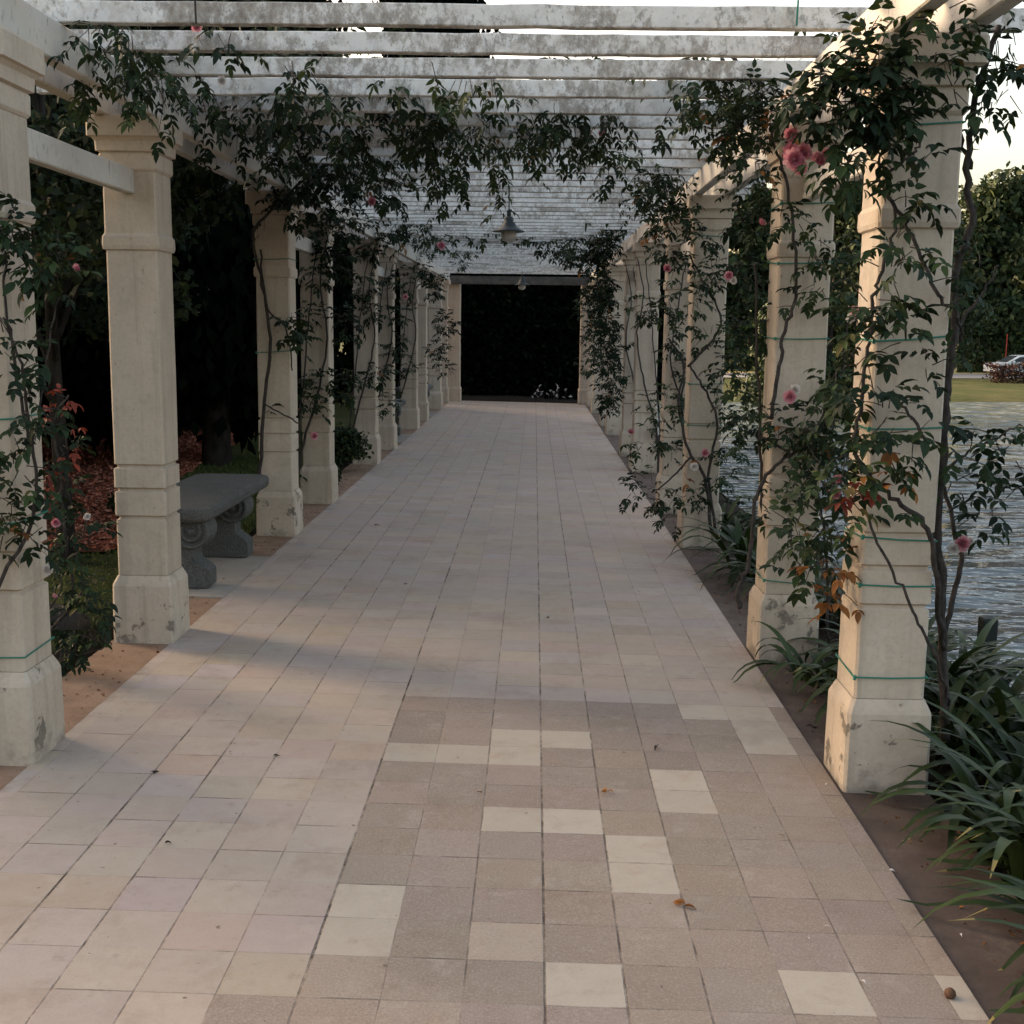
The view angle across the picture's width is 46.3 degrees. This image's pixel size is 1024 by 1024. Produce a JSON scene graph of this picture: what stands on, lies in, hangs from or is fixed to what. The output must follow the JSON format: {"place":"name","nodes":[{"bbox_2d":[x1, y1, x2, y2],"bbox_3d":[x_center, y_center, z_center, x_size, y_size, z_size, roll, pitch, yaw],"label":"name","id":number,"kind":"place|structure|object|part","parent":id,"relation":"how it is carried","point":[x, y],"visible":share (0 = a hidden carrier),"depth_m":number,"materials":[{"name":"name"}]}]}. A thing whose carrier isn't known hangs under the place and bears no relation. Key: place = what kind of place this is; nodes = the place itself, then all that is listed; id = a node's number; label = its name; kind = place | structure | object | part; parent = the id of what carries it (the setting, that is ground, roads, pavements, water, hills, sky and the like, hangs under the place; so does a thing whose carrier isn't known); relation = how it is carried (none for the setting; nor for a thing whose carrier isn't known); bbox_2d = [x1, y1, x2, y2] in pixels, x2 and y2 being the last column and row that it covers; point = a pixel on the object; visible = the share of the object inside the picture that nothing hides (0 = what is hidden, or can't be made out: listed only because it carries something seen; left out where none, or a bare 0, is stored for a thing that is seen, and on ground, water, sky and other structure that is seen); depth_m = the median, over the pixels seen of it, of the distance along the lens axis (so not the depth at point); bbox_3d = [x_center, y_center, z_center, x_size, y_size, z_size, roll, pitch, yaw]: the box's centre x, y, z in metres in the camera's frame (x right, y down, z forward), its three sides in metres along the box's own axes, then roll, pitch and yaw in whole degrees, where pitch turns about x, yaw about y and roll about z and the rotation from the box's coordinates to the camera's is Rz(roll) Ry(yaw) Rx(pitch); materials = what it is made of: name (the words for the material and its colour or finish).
{"place":"outdoors","nodes":[
{"label":"outdoors","id":0,"kind":"place"},
{"bbox_2d":[0,401,991,1023],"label":"paved path","id":1,"kind":"structure","parent":0,"point":[360,851],"depth_m":4.08,"materials":[{"name":"tile"}]},
{"bbox_2d":[673,899,695,908],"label":"fallen leaf","id":2,"kind":"object","parent":1,"relation":"on","point":[678,901],"visible":1,"depth_m":3.41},
{"bbox_2d":[944,987,955,998],"bbox_3d":[1.088,1.194,2.972,0.030,0.027,0.030,1,9,1],"label":"seed pod","id":3,"kind":"object","parent":1,"relation":"on","point":[949,992],"visible":1,"depth_m":2.96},
{"bbox_2d":[16,464,1023,1003],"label":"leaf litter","id":4,"kind":"object","parent":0,"point":[776,682],"visible":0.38,"depth_m":5.18,"materials":[{"name":"plant"}]},
{"bbox_2d":[44,337,1023,901],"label":"ground","id":5,"kind":"structure","parent":0,"point":[974,391],"depth_m":10.21,"materials":[{"name":"green plant"}]},
{"bbox_2d":[35,318,69,468],"bbox_3d":[-7.514,-4.316,12.320,7.090,8.422,6.562,-6,11,-37],"label":"evergreen tree","id":6,"kind":"object","parent":5,"relation":"on","point":[43,363],"depth_m":12.67,"materials":[{"name":"green plant"}]},
{"bbox_2d":[49,603,91,638],"bbox_3d":[-2.439,0.611,6.263,0.486,0.275,0.409,1,9,1],"label":"boulder","id":7,"kind":"object","parent":5,"relation":"on","point":[71,622],"visible":0.15,"depth_m":6.17,"materials":[{"name":"stone"}]},
{"bbox_2d":[42,383,122,676],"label":"rose bush","id":8,"kind":"object","parent":5,"relation":"on","point":[71,603],"visible":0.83,"depth_m":5.40,"materials":[{"name":"green plant"}]},
{"bbox_2d":[28,0,203,359],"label":"shade tree","id":9,"kind":"object","parent":5,"relation":"on","point":[58,112],"visible":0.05,"depth_m":9.37,"materials":[{"name":"green plant"}]},
{"bbox_2d":[42,424,232,551],"bbox_3d":[-6.005,-0.675,14.253,6.543,0.024,11.850,1,9,1],"label":"mulch bed","id":10,"kind":"object","parent":5,"relation":"on","point":[186,428],"visible":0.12,"depth_m":11.64,"materials":[{"name":"soil"}]},
{"bbox_2d":[104,491,114,511],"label":"shrub","id":11,"kind":"object","parent":10,"relation":"on","point":[111,502],"visible":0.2,"depth_m":9.83,"materials":[{"name":"green plant"}]},
{"bbox_2d":[27,0,258,564],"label":"shade tree","id":12,"kind":"object","parent":5,"relation":"on","point":[87,211],"visible":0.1,"depth_m":7.73,"materials":[{"name":"green plant"}]},
{"bbox_2d":[41,0,299,439],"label":"evergreen tree","id":13,"kind":"object","parent":5,"relation":"on","point":[194,427],"depth_m":16.70,"materials":[{"name":"green plant"}]},
{"bbox_2d":[34,0,346,465],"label":"evergreen tree","id":14,"kind":"object","parent":5,"relation":"on","point":[216,363],"visible":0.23,"depth_m":12.96,"materials":[{"name":"green plant"}]},
{"bbox_2d":[45,433,353,662],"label":"grass","id":15,"kind":"structure","parent":5,"relation":"on","point":[248,527],"depth_m":12.07,"materials":[{"name":"plant"}]},
{"bbox_2d":[0,404,445,789],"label":"border","id":16,"kind":"object","parent":5,"relation":"on","point":[83,681],"visible":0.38,"depth_m":5.71,"materials":[{"name":"brown concrete"}]},
{"bbox_2d":[338,467,342,484],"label":"shrub","id":17,"kind":"object","parent":16,"relation":"on","point":[339,477],"visible":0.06,"depth_m":12.02,"materials":[{"name":"green plant"}]},
{"bbox_2d":[188,556,268,597],"bbox_3d":[-2.008,0.489,7.693,0.629,0.196,1.260,1,9,1],"label":"bench apron","id":18,"kind":"object","parent":5,"relation":"on","point":[234,572],"visible":0.23,"depth_m":7.71,"materials":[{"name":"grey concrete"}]},
{"bbox_2d":[176,473,268,587],"bbox_3d":[-2.064,0.091,7.977,0.563,0.496,1.728,1,9,1],"label":"stone bench","id":19,"kind":"object","parent":18,"relation":"on","point":[214,510],"visible":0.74,"depth_m":7.83,"materials":[{"name":"stone"}]},
{"bbox_2d":[241,53,353,403],"bbox_3d":[-5.721,-5.624,23.742,5.122,7.674,5.242,8,12,41],"label":"evergreen tree","id":20,"kind":"object","parent":5,"relation":"on","point":[340,287],"visible":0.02,"depth_m":24.61,"materials":[{"name":"green plant"}]},
{"bbox_2d":[225,0,398,390],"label":"evergreen tree","id":21,"kind":"object","parent":5,"relation":"on","point":[341,363],"visible":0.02,"depth_m":28.68,"materials":[{"name":"green plant"}]},
{"bbox_2d":[297,422,376,470],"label":"shrub","id":22,"kind":"object","parent":5,"relation":"on","point":[347,445],"visible":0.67,"depth_m":13.05,"materials":[{"name":"green plant"}]},
{"bbox_2d":[397,434,410,442],"bbox_3d":[-1.827,-0.981,17.239,0.629,0.196,1.300,1,9,1],"label":"bench apron","id":23,"kind":"object","parent":5,"relation":"on","point":[401,438],"visible":0.15,"depth_m":17.28,"materials":[{"name":"stone"}]},
{"bbox_2d":[353,399,405,434],"bbox_3d":[-1.889,-1.336,17.246,0.563,0.496,1.728,1,9,1],"label":"stone bench","id":24,"kind":"object","parent":23,"relation":"on","point":[398,412],"visible":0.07,"depth_m":17.46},
{"bbox_2d":[341,0,522,388],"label":"evergreen tree","id":25,"kind":"object","parent":5,"relation":"on","point":[436,30],"visible":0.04,"depth_m":30.13,"materials":[{"name":"green plant"}]},
{"bbox_2d":[341,263,664,401],"bbox_3d":[-0.258,-4.809,28.740,7.838,4.484,1.707,1,9,1],"label":"dark hedge","id":26,"kind":"object","parent":5,"relation":"on","point":[503,331],"visible":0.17,"depth_m":28.31,"materials":[{"name":"green plant"}]},
{"bbox_2d":[0,0,1023,794],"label":"pergola","id":27,"kind":"object","parent":5,"relation":"on","point":[868,748],"visible":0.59,"depth_m":5.76,"materials":[{"name":"beige paint"}]},
{"bbox_2d":[0,412,54,658],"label":"garden twine","id":28,"kind":"object","parent":27,"relation":"attached to","point":[43,512],"visible":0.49,"depth_m":4.31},
{"bbox_2d":[0,191,103,587],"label":"climbing rose","id":29,"kind":"object","parent":27,"relation":"attached to","point":[21,244],"visible":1,"depth_m":4.04,"materials":[{"name":"green plant"}]},
{"bbox_2d":[47,0,323,162],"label":"hanging vine","id":30,"kind":"object","parent":27,"relation":"hanging from","point":[132,75],"visible":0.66,"depth_m":5.01,"materials":[{"name":"green plant"}]},
{"bbox_2d":[194,0,196,23],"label":"dangling stem","id":31,"kind":"object","parent":27,"relation":"hanging from","point":[195,10],"visible":1,"depth_m":4.47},
{"bbox_2d":[29,27,515,225],"bbox_3d":[-1.183,-2.397,7.715,2.635,1.040,5.134,1,9,1],"label":"hanging vine","id":32,"kind":"object","parent":27,"relation":"hanging from","point":[290,112],"visible":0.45,"depth_m":6.62,"materials":[{"name":"green plant"}]},
{"bbox_2d":[253,258,296,353],"bbox_3d":[-1.778,-1.549,9.019,0.269,0.703,0.276,1,9,1],"label":"garden twine","id":33,"kind":"object","parent":27,"relation":"attached to","point":[256,352],"visible":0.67,"depth_m":8.94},
{"bbox_2d":[244,157,417,473],"bbox_3d":[-1.447,-1.531,8.697,1.558,2.634,0.632,1,9,1],"label":"climbing rose","id":34,"kind":"object","parent":27,"relation":"attached to","point":[294,338],"visible":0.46,"depth_m":8.62,"materials":[{"name":"green plant"}]},
{"bbox_2d":[296,200,378,481],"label":"climbing rose","id":35,"kind":"object","parent":27,"relation":"attached to","point":[333,254],"visible":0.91,"depth_m":10.37,"materials":[{"name":"green plant"}]},
{"bbox_2d":[343,224,456,466],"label":"climbing rose","id":36,"kind":"object","parent":27,"relation":"attached to","point":[440,245],"visible":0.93,"depth_m":13.51,"materials":[{"name":"green plant"}]},
{"bbox_2d":[378,263,424,396],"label":"climbing rose","id":37,"kind":"object","parent":27,"relation":"attached to","point":[394,354],"visible":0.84,"depth_m":15.22,"materials":[{"name":"green plant"}]},
{"bbox_2d":[395,251,480,423],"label":"climbing rose","id":38,"kind":"object","parent":27,"relation":"attached to","point":[422,273],"visible":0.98,"depth_m":18.24,"materials":[{"name":"green plant"}]},
{"bbox_2d":[335,55,586,227],"bbox_3d":[-0.296,-2.287,7.688,1.666,0.900,4.924,-1,9,-9],"label":"hanging vine","id":39,"kind":"object","parent":27,"relation":"hanging from","point":[442,106],"visible":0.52,"depth_m":6.99,"materials":[{"name":"green plant"}]},
{"bbox_2d":[371,218,636,270],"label":"hanging vine","id":40,"kind":"object","parent":27,"relation":"hanging from","point":[482,246],"visible":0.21,"depth_m":15.30,"materials":[{"name":"green plant"}]},
{"bbox_2d":[493,191,524,241],"bbox_3d":[-0.025,-2.415,9.738,0.261,0.433,0.261,1,9,1],"label":"pendant lamp","id":41,"kind":"object","parent":27,"relation":"hanging from","point":[508,229],"visible":0.99,"depth_m":9.71,"materials":[{"name":"grey metal"}]},
{"bbox_2d":[515,271,528,289],"bbox_3d":[0.204,-4.637,23.974,0.304,0.377,0.304,1,9,1],"label":"pendant lamp","id":42,"kind":"object","parent":27,"relation":"hanging from","point":[521,283],"visible":1,"depth_m":23.93,"materials":[{"name":"grey metal"}]},
{"bbox_2d":[486,57,679,203],"bbox_3d":[0.416,-2.216,6.946,1.102,0.754,1.919,1,9,1],"label":"hanging vine","id":43,"kind":"object","parent":27,"relation":"hanging from","point":[596,155],"visible":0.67,"depth_m":6.54,"materials":[{"name":"green plant"}]},
{"bbox_2d":[571,288,607,379],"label":"climbing rose","id":44,"kind":"object","parent":27,"relation":"attached to","point":[579,302],"visible":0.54,"depth_m":19.92,"materials":[{"name":"green plant"}]},
{"bbox_2d":[577,266,635,420],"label":"climbing rose","id":45,"kind":"object","parent":27,"relation":"attached to","point":[622,380],"visible":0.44,"depth_m":15.21,"materials":[{"name":"green plant"}]},
{"bbox_2d":[554,230,660,460],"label":"climbing rose","id":46,"kind":"object","parent":27,"relation":"attached to","point":[597,258],"visible":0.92,"depth_m":13.90,"materials":[{"name":"green plant"}]},
{"bbox_2d":[628,239,689,469],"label":"climbing rose","id":47,"kind":"object","parent":27,"relation":"attached to","point":[682,399],"visible":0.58,"depth_m":10.46,"materials":[{"name":"green plant"}]},
{"bbox_2d":[618,168,757,541],"bbox_3d":[1.334,-1.145,8.738,1.158,2.748,0.506,1,9,1],"label":"climbing rose","id":48,"kind":"object","parent":27,"relation":"attached to","point":[695,464],"visible":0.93,"depth_m":8.69,"materials":[{"name":"green plant"}]},
{"bbox_2d":[683,234,729,425],"bbox_3d":[1.456,-1.361,8.987,0.269,1.418,0.276,1,9,1],"label":"garden twine","id":49,"kind":"object","parent":27,"relation":"attached to","point":[703,384],"visible":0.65,"depth_m":8.96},
{"bbox_2d":[618,32,839,242],"bbox_3d":[1.403,-2.360,7.956,1.434,1.027,5.345,2,9,5],"label":"hanging vine","id":50,"kind":"object","parent":27,"relation":"hanging from","point":[660,138],"visible":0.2,"depth_m":6.08,"materials":[{"name":"green plant"}]},
{"bbox_2d":[670,57,860,646],"bbox_3d":[1.270,-0.726,5.890,1.086,2.934,0.895,1,9,1],"label":"climbing rose","id":51,"kind":"object","parent":27,"relation":"attached to","point":[759,111],"visible":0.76,"depth_m":5.67,"materials":[{"name":"green plant"}]},
{"bbox_2d":[756,201,833,584],"bbox_3d":[1.394,-0.574,5.932,0.269,1.854,0.276,1,9,1],"label":"garden twine","id":52,"kind":"object","parent":27,"relation":"attached to","point":[774,338],"visible":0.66,"depth_m":5.76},
{"bbox_2d":[796,0,798,25],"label":"hanging twine","id":53,"kind":"object","parent":27,"relation":"hanging from","point":[797,11],"visible":1,"depth_m":4.45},
{"bbox_2d":[752,0,1023,741],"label":"climbing rose","id":54,"kind":"object","parent":27,"relation":"attached to","point":[877,134],"visible":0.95,"depth_m":3.91,"materials":[{"name":"green plant"}]},
{"bbox_2d":[835,121,964,679],"bbox_3d":[1.363,-0.371,4.244,0.269,1.927,0.276,1,9,1],"label":"garden twine","id":55,"kind":"object","parent":27,"relation":"attached to","point":[869,429],"visible":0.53,"depth_m":4.18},
{"bbox_2d":[452,58,577,393],"bbox_3d":[0.525,-7.495,32.115,5.713,9.063,5.716,1,9,1],"label":"evergreen tree","id":56,"kind":"object","parent":5,"relation":"on","point":[515,341],"depth_m":31.17,"materials":[{"name":"green plant"}]},
{"bbox_2d":[530,384,571,402],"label":"white flowers","id":57,"kind":"object","parent":5,"relation":"on","point":[556,395],"visible":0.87,"depth_m":27.35,"materials":[{"name":"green plant"}]},
{"bbox_2d":[537,251,665,396],"bbox_3d":[2.840,-6.512,31.495,4.779,7.368,4.514,-7,11,-40],"label":"evergreen tree","id":58,"kind":"object","parent":5,"relation":"on","point":[658,381],"visible":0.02,"depth_m":30.75,"materials":[{"name":"green plant"}]},
{"bbox_2d":[349,332,1019,361],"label":"hedge","id":59,"kind":"object","parent":5,"relation":"on","point":[758,355],"depth_m":123.11,"materials":[{"name":"green plant"}]},
{"bbox_2d":[648,464,751,500],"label":"strap leaf plant","id":60,"kind":"object","parent":5,"relation":"on","point":[728,482],"visible":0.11,"depth_m":11.66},
{"bbox_2d":[645,494,757,536],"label":"strap leaf plant","id":61,"kind":"object","parent":5,"relation":"on","point":[731,509],"visible":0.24,"depth_m":9.95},
{"bbox_2d":[726,220,754,314],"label":"broadleaf tree","id":62,"kind":"object","parent":5,"relation":"on","point":[731,287],"visible":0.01,"depth_m":91.98,"materials":[{"name":"green plant"}]},
{"bbox_2d":[657,504,829,587],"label":"strap leaf plant","id":63,"kind":"object","parent":5,"relation":"on","point":[736,540],"visible":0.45,"depth_m":8.03,"materials":[{"name":"plant"}]},
{"bbox_2d":[725,183,771,346],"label":"broadleaf tree","id":64,"kind":"object","parent":5,"relation":"on","point":[760,243],"visible":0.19,"depth_m":92.95,"materials":[{"name":"green plant"}]},
{"bbox_2d":[700,546,837,617],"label":"strap leaf plant","id":65,"kind":"object","parent":5,"relation":"on","point":[750,585],"visible":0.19,"depth_m":7.44,"materials":[{"name":"plant"}]},
{"bbox_2d":[724,319,834,368],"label":"shrub belt","id":66,"kind":"object","parent":5,"relation":"on","point":[746,339],"visible":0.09,"depth_m":90.83,"materials":[{"name":"green plant"}]},
{"bbox_2d":[727,529,839,564],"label":"strap leaf plant","id":67,"kind":"object","parent":5,"relation":"on","point":[828,551],"visible":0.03,"depth_m":8.60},
{"bbox_2d":[743,569,845,624],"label":"strap leaf plant","id":68,"kind":"object","parent":5,"relation":"on","point":[817,580],"visible":0.11,"depth_m":6.97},
{"bbox_2d":[728,178,863,419],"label":"tree","id":69,"kind":"object","parent":5,"relation":"on","point":[841,226],"visible":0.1,"depth_m":41.01,"materials":[{"name":"green plant"}]},
{"bbox_2d":[586,406,1023,1023],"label":"border","id":70,"kind":"object","parent":5,"relation":"on","point":[970,956],"visible":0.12,"depth_m":3.79,"materials":[{"name":"brown soil"}]},
{"bbox_2d":[731,621,837,700],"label":"strap leaf plant","id":71,"kind":"object","parent":70,"relation":"on","point":[794,664],"visible":0.66,"depth_m":5.56,"materials":[{"name":"plant"}]},
{"bbox_2d":[793,664,938,723],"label":"strap leaf plant","id":72,"kind":"object","parent":5,"relation":"on","point":[821,712],"visible":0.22,"depth_m":4.99,"materials":[{"name":"plant"}]},
{"bbox_2d":[780,613,988,671],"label":"strap leaf plant","id":73,"kind":"object","parent":5,"relation":"on","point":[822,653],"visible":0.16,"depth_m":5.72,"materials":[{"name":"plant"}]},
{"bbox_2d":[814,563,954,626],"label":"strap leaf plant","id":74,"kind":"object","parent":5,"relation":"on","point":[838,611],"visible":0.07,"depth_m":6.90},
{"bbox_2d":[818,615,1002,671],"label":"strap leaf plant","id":75,"kind":"object","parent":5,"relation":"on","point":[950,639],"visible":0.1,"depth_m":5.99,"materials":[{"name":"plant"}]},
{"bbox_2d":[798,630,1023,739],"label":"strap leaf plant","id":76,"kind":"object","parent":5,"relation":"on","point":[959,663],"visible":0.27,"depth_m":5.17,"materials":[{"name":"plant"}]},
{"bbox_2d":[833,214,997,371],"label":"tree","id":77,"kind":"object","parent":5,"relation":"on","point":[961,352],"visible":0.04,"depth_m":44.58,"materials":[{"name":"green plant"}]},
{"bbox_2d":[824,670,1023,787],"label":"strap leaf plant","id":78,"kind":"object","parent":5,"relation":"on","point":[979,720],"visible":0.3,"depth_m":4.75,"materials":[{"name":"plant"}]},
{"bbox_2d":[826,616,1023,696],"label":"strap leaf plant","id":79,"kind":"object","parent":5,"relation":"on","point":[982,636],"visible":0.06,"depth_m":5.87,"materials":[{"name":"plant"}]},
{"bbox_2d":[855,780,1023,879],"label":"strap leaf plant","id":80,"kind":"object","parent":5,"relation":"on","point":[1011,847],"visible":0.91,"depth_m":3.65,"materials":[{"name":"plant"}]},
{"bbox_2d":[864,721,1023,865],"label":"strap leaf plant","id":81,"kind":"object","parent":5,"relation":"on","point":[964,775],"visible":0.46,"depth_m":4.03,"materials":[{"name":"plant"}]},
{"bbox_2d":[895,872,1023,1012],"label":"strap leaf plant","id":82,"kind":"object","parent":5,"relation":"on","point":[1019,951],"visible":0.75,"depth_m":3.28,"materials":[{"name":"plant"}]},
{"bbox_2d":[896,691,1023,803],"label":"strap leaf plant","id":83,"kind":"object","parent":5,"relation":"on","point":[997,767],"visible":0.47,"depth_m":4.34,"materials":[{"name":"plant"}]},
{"bbox_2d":[922,751,1023,871],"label":"strap leaf plant","id":84,"kind":"object","parent":5,"relation":"on","point":[987,855],"visible":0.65,"depth_m":3.67,"materials":[{"name":"plant"}]},
{"bbox_2d":[924,654,1023,742],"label":"strap leaf plant","id":85,"kind":"object","parent":5,"relation":"on","point":[1016,688],"visible":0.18,"depth_m":5.07,"materials":[{"name":"plant"}]},
{"bbox_2d":[924,664,1023,779],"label":"strap leaf plant","id":86,"kind":"object","parent":5,"relation":"on","point":[1000,684],"visible":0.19,"depth_m":4.82,"materials":[{"name":"plant"}]},
{"bbox_2d":[929,867,1023,1023],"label":"strap leaf plant","id":87,"kind":"object","parent":5,"relation":"on","point":[1012,1000],"visible":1,"depth_m":2.89,"materials":[{"name":"plant"}]},
{"bbox_2d":[938,690,1023,784],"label":"strap leaf plant","id":88,"kind":"object","parent":5,"relation":"on","point":[1019,705],"visible":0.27,"depth_m":4.60,"materials":[{"name":"plant"}]},
{"bbox_2d":[947,319,1023,371],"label":"shrub belt","id":89,"kind":"object","parent":5,"relation":"on","point":[999,342],"visible":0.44,"depth_m":90.47,"materials":[{"name":"green plant"}]},
{"bbox_2d":[977,616,997,664],"bbox_3d":[2.632,0.887,6.665,0.084,0.615,0.084,1,9,1],"label":"dark post","id":90,"kind":"object","parent":5,"relation":"on","point":[983,621],"visible":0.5,"depth_m":6.59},
{"bbox_2d":[954,161,1023,361],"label":"broadleaf tree","id":91,"kind":"object","parent":5,"relation":"on","point":[999,227],"visible":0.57,"depth_m":92.46,"materials":[{"name":"green plant"}]},
{"bbox_2d":[971,223,1023,363],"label":"broadleaf tree","id":92,"kind":"object","parent":5,"relation":"on","point":[1016,284],"visible":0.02,"depth_m":105.76,"materials":[{"name":"green plant"}]},
{"bbox_2d":[982,359,1023,382],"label":"brown hedge","id":93,"kind":"object","parent":5,"relation":"on","point":[1009,370],"visible":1,"depth_m":71.08,"materials":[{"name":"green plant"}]},
{"bbox_2d":[1010,228,1023,316],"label":"broadleaf tree","id":94,"kind":"object","parent":5,"relation":"on","point":[1013,282],"visible":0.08,"depth_m":98.37,"materials":[{"name":"green plant"}]},
{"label":"bench apron","id":95,"kind":"structure","parent":5,"relation":"on","visible":0},
{"bbox_2d":[394,384,432,410],"bbox_3d":[-1.799,-2.074,22.038,0.563,0.496,1.728,1,9,1],"label":"stone bench","id":96,"kind":"object","parent":95,"relation":"on","point":[430,386],"visible":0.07,"depth_m":21.93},
{"bbox_2d":[332,0,1023,336],"label":"sky","id":97,"kind":"structure","parent":0,"point":[994,153],"materials":[{"name":"white"}]},
{"bbox_2d":[655,402,1023,696],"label":"lake water","id":98,"kind":"structure","parent":0,"point":[991,583],"depth_m":19.87,"materials":[{"name":"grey liquid"}]},
{"bbox_2d":[723,372,1020,377],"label":"road","id":99,"kind":"structure","parent":0,"point":[968,375],"depth_m":82.05,"materials":[{"name":"asphalt"}]},
{"bbox_2d":[983,355,1023,375],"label":"parked car","id":100,"kind":"object","parent":99,"relation":"on","point":[1010,359],"visible":0.43,"depth_m":82.09,"materials":[{"name":"silver metal"}]},
{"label":"front window","id":101,"kind":"part","parent":100,"relation":"part of","materials":[{"name":"black glass"}]}
]}

